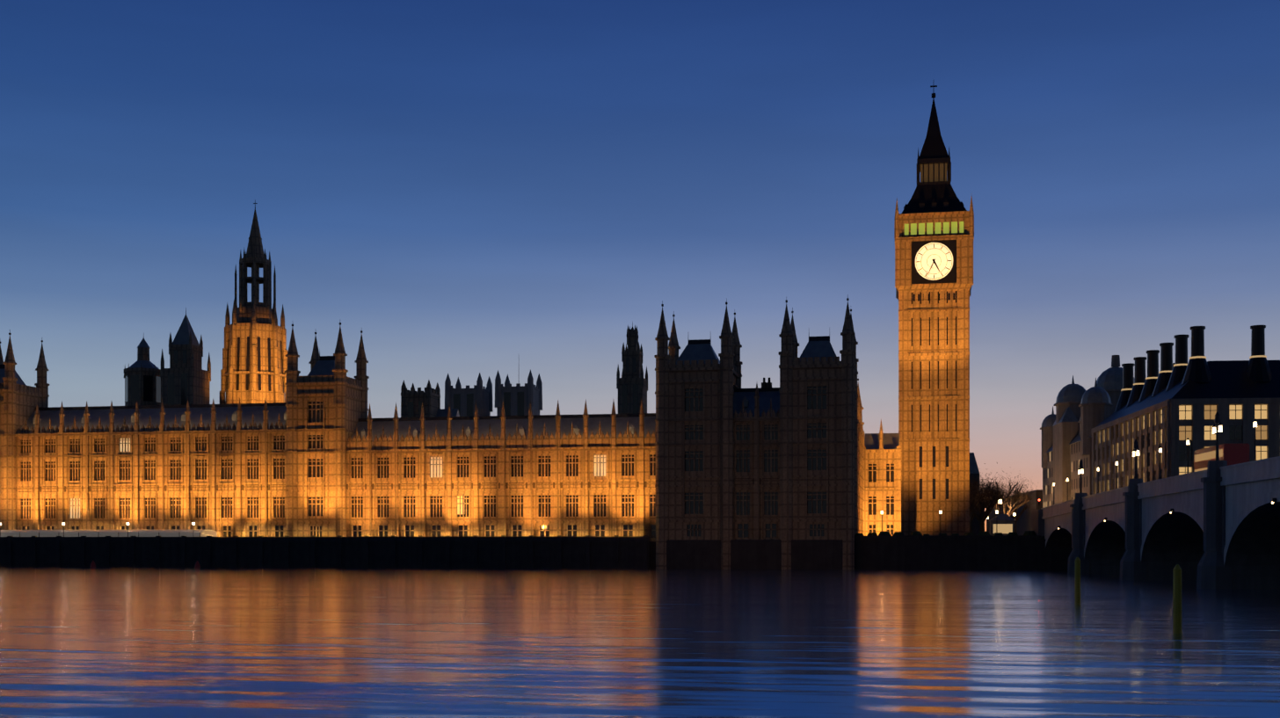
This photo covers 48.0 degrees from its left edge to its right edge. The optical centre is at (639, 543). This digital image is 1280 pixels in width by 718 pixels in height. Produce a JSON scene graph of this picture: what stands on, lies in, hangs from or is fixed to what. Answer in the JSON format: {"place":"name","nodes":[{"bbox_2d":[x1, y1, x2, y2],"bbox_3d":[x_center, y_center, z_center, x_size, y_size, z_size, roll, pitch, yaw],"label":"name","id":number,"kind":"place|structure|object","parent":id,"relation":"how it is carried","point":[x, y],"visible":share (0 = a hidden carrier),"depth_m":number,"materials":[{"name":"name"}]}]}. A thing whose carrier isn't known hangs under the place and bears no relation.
{"place":"outdoors","nodes":[
{"label":"outdoors","id":0,"kind":"place"},
{"bbox_2d":[444,369,542,416],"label":"distant towers","id":1,"kind":"structure","parent":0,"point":[483,396],"depth_m":572.59,"materials":[{"name":"stone"}]},
{"bbox_2d":[0,535,1072,570],"bbox_3d":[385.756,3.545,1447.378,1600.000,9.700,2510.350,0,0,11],"label":"embankment walls","id":2,"kind":"structure","parent":0,"point":[973,552],"depth_m":247.90,"materials":[{"name":"black stone"}]},
{"bbox_2d":[0,530,217,537],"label":"terrace marquee","id":3,"kind":"object","parent":2,"relation":"on","point":[111,533],"visible":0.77,"depth_m":264.64,"materials":[{"name":"grey fabric"}]},
{"bbox_2d":[0,196,974,569],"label":"palace of westminster","id":4,"kind":"structure","parent":2,"relation":"on","point":[934,369],"depth_m":264.92,"materials":[{"name":"beige stone"}]},
{"bbox_2d":[70,438,605,518],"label":"lit windows","id":5,"kind":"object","parent":4,"relation":"in","point":[601,468],"depth_m":261.86,"materials":[{"name":"yellow glass"}]},
{"bbox_2d":[15,478,779,492],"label":"carved palace band","id":6,"kind":"object","parent":4,"relation":"attached to","point":[425,486],"depth_m":262.94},
{"bbox_2d":[0,314,899,449],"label":"palace roofs","id":7,"kind":"structure","parent":4,"relation":"attached to","point":[704,352],"depth_m":268.46,"materials":[{"name":"grey"}]},
{"bbox_2d":[0,199,971,537],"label":"palace ironwork","id":8,"kind":"object","parent":4,"relation":"attached to","point":[949,277],"visible":0.42,"depth_m":276.36,"materials":[{"name":"black metal"}]},
{"bbox_2d":[915,242,952,280],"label":"clock dials","id":9,"kind":"object","parent":8,"relation":"on","point":[940,253],"visible":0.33,"depth_m":290.82,"materials":[{"name":"white glass"}]},
{"bbox_2d":[904,221,963,234],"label":"belfry windows","id":10,"kind":"structure","parent":8,"relation":"on","point":[929,228],"depth_m":292.26,"materials":[{"name":"green glass"}]},
{"bbox_2d":[901,85,967,213],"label":"tower spire","id":11,"kind":"structure","parent":8,"relation":"on","point":[934,196],"depth_m":294.81,"materials":[{"name":"grey metal"}]},
{"bbox_2d":[920,163,946,181],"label":"ayrton lantern","id":12,"kind":"object","parent":11,"relation":"on","point":[926,172],"visible":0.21,"depth_m":295.79,"materials":[{"name":"brown"}]},
{"bbox_2d":[21,290,956,538],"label":"windows","id":13,"kind":"structure","parent":4,"relation":"attached to","point":[812,498],"depth_m":264.87,"materials":[{"name":"glass"}]},
{"bbox_2d":[457,455,596,514],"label":"lit windows","id":14,"kind":"structure","parent":4,"relation":"attached to","point":[458,507],"depth_m":260.87,"materials":[{"name":"yellow glass"}]},
{"bbox_2d":[880,509,997,536],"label":"lamp posts","id":15,"kind":"object","parent":2,"relation":"on","point":[940,526],"visible":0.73,"depth_m":236.41,"materials":[{"name":"black metal"}]},
{"bbox_2d":[880,510,997,514],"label":"lamps","id":16,"kind":"object","parent":15,"relation":"on","point":[940,512],"visible":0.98,"depth_m":236.26,"materials":[{"name":"white"}]},
{"bbox_2d":[854,530,1044,539],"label":"hedge","id":17,"kind":"object","parent":2,"relation":"on","point":[900,534],"visible":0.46,"depth_m":239.41,"materials":[{"name":"plant"}]},
{"bbox_2d":[0,567,1279,717],"bbox_3d":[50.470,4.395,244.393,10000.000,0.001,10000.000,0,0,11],"label":"river","id":18,"kind":"structure","parent":0,"point":[341,643],"depth_m":62.12,"materials":[{"name":"blue liquid"}]},
{"bbox_2d":[0,0,1279,531],"label":"sky","id":19,"kind":"structure","parent":0,"point":[469,188],"materials":[{"name":"blue"}]},
{"label":"river bed ground","id":20,"kind":"structure","parent":0,"visible":0},
{"bbox_2d":[1074,557,1182,633],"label":"mooring piles","id":21,"kind":"object","parent":20,"relation":"on","point":[1177,623],"visible":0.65,"depth_m":69.50,"materials":[{"name":"yellow paint"}]},
{"bbox_2d":[1030,460,1279,589],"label":"bridge piers","id":22,"kind":"structure","parent":20,"relation":"on","point":[1189,546],"depth_m":165.25,"materials":[{"name":"grey stone"}]},
{"bbox_2d":[1044,478,1279,543],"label":"bridge wall","id":23,"kind":"structure","parent":22,"relation":"on","point":[1240,498],"depth_m":149.14,"materials":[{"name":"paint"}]},
{"bbox_2d":[1040,456,1279,565],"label":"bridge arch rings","id":24,"kind":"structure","parent":23,"relation":"attached to","point":[1268,469],"depth_m":151.23,"materials":[{"name":"grey stone"}]},
{"bbox_2d":[1053,411,1276,528],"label":"lamp posts","id":25,"kind":"object","parent":23,"relation":"on","point":[1217,421],"visible":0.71,"depth_m":159.77,"materials":[{"name":"black metal"}]},
{"bbox_2d":[1053,421,1257,486],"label":"street lamps","id":26,"kind":"object","parent":25,"relation":"attached to","point":[1188,441],"visible":0.58,"depth_m":159.68,"materials":[{"name":"white glass"}]},
{"bbox_2d":[1193,443,1249,472],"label":"bus","id":27,"kind":"object","parent":23,"relation":"on","point":[1234,454],"visible":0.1,"depth_m":146.73,"materials":[{"name":"red paint"}]},
{"bbox_2d":[1194,449,1222,472],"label":"bus windows","id":28,"kind":"structure","parent":27,"relation":"attached to","point":[1204,456],"depth_m":153.21,"materials":[{"name":"beige glass"}]},
{"bbox_3d":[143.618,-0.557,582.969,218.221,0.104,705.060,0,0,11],"label":"bridge street paving","id":29,"kind":"structure","parent":0,"visible":0},
{"bbox_2d":[988,513,1016,535],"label":"kiosk","id":30,"kind":"object","parent":29,"relation":"on","point":[1001,519],"visible":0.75,"depth_m":244.42,"materials":[{"name":"stone"}]},
{"bbox_2d":[993,523,1012,533],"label":"kiosk window","id":31,"kind":"structure","parent":30,"relation":"attached to","point":[1005,528],"depth_m":244.21,"materials":[{"name":"brown"}]},
{"bbox_2d":[969,463,1042,532],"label":"street tree","id":32,"kind":"object","parent":29,"relation":"on","point":[980,514],"depth_m":363.01,"materials":[{"name":"brown plant"}]},
{"bbox_2d":[987,498,1039,531],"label":"lamp posts","id":33,"kind":"object","parent":29,"relation":"on","point":[1038,503],"visible":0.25,"depth_m":295.69,"materials":[{"name":"black metal"}]},
{"bbox_2d":[969,442,1087,535],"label":"dark street blocks","id":34,"kind":"structure","parent":29,"relation":"on","point":[1023,524],"depth_m":439.83,"materials":[{"name":"stone"}]},
{"bbox_2d":[1040,355,1121,508],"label":"building","id":35,"kind":"structure","parent":29,"relation":"on","point":[1059,437],"depth_m":375.27,"materials":[{"name":"stone"}]},
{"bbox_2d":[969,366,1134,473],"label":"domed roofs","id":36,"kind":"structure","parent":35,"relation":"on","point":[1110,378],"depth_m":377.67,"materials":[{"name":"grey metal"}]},
{"bbox_2d":[1043,451,1079,508],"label":"windows","id":37,"kind":"structure","parent":35,"relation":"attached to","point":[1051,484],"depth_m":404.41,"materials":[{"name":"black glass"}]},
{"bbox_2d":[1090,397,1279,494],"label":"building","id":38,"kind":"structure","parent":29,"relation":"on","point":[1171,443],"depth_m":269.70,"materials":[{"name":"grey stone"}]},
{"bbox_2d":[1095,425,1242,489],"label":"windows","id":39,"kind":"structure","parent":38,"relation":"attached to","point":[1181,449],"depth_m":269.49,"materials":[{"name":"black glass"}]},
{"bbox_2d":[1095,405,1266,494],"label":"lit windows","id":40,"kind":"structure","parent":38,"relation":"attached to","point":[1239,415],"depth_m":268.59,"materials":[{"name":"yellow glass"}]},
{"bbox_2d":[1095,325,1279,427],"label":"roof","id":41,"kind":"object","parent":38,"relation":"on","point":[1258,377],"visible":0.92,"depth_m":274.82,"materials":[{"name":"black"}]},
{"bbox_2d":[1121,355,1266,390],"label":"chimney bases","id":42,"kind":"object","parent":41,"relation":"attached to","point":[1250,357],"visible":0.35,"depth_m":285.99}
]}

